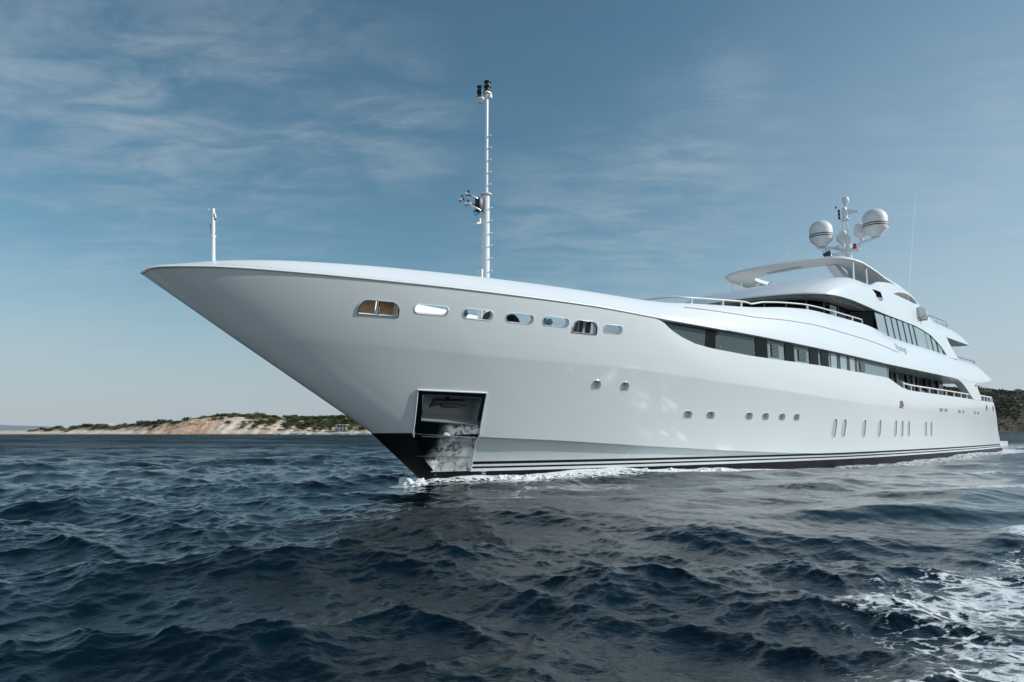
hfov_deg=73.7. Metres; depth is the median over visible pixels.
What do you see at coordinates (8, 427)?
headland
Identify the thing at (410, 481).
bow wave
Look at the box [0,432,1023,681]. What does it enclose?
sea
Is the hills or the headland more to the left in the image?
the headland
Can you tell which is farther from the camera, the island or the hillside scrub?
the hillside scrub
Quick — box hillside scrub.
[943,386,1023,430]
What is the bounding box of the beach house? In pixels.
[335,425,347,430]
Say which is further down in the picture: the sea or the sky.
the sea
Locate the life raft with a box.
[917,307,928,320]
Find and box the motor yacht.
[140,80,1007,479]
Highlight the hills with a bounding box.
[944,387,1023,431]
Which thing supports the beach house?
on the island
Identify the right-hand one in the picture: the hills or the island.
the hills
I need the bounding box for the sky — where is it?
[0,0,1023,427]
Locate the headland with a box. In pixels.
[0,425,58,430]
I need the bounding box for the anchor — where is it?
[429,397,466,407]
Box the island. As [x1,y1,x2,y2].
[0,416,369,434]
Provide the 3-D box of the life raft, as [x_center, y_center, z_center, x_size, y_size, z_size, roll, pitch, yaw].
[24.520,-1.633,40.925,0.782,0.740,0.714,18,-18,-42]
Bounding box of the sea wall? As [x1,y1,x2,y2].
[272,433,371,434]
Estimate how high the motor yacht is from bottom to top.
18.680 m
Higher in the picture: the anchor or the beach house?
the anchor
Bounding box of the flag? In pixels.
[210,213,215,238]
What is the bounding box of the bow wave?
[397,467,747,486]

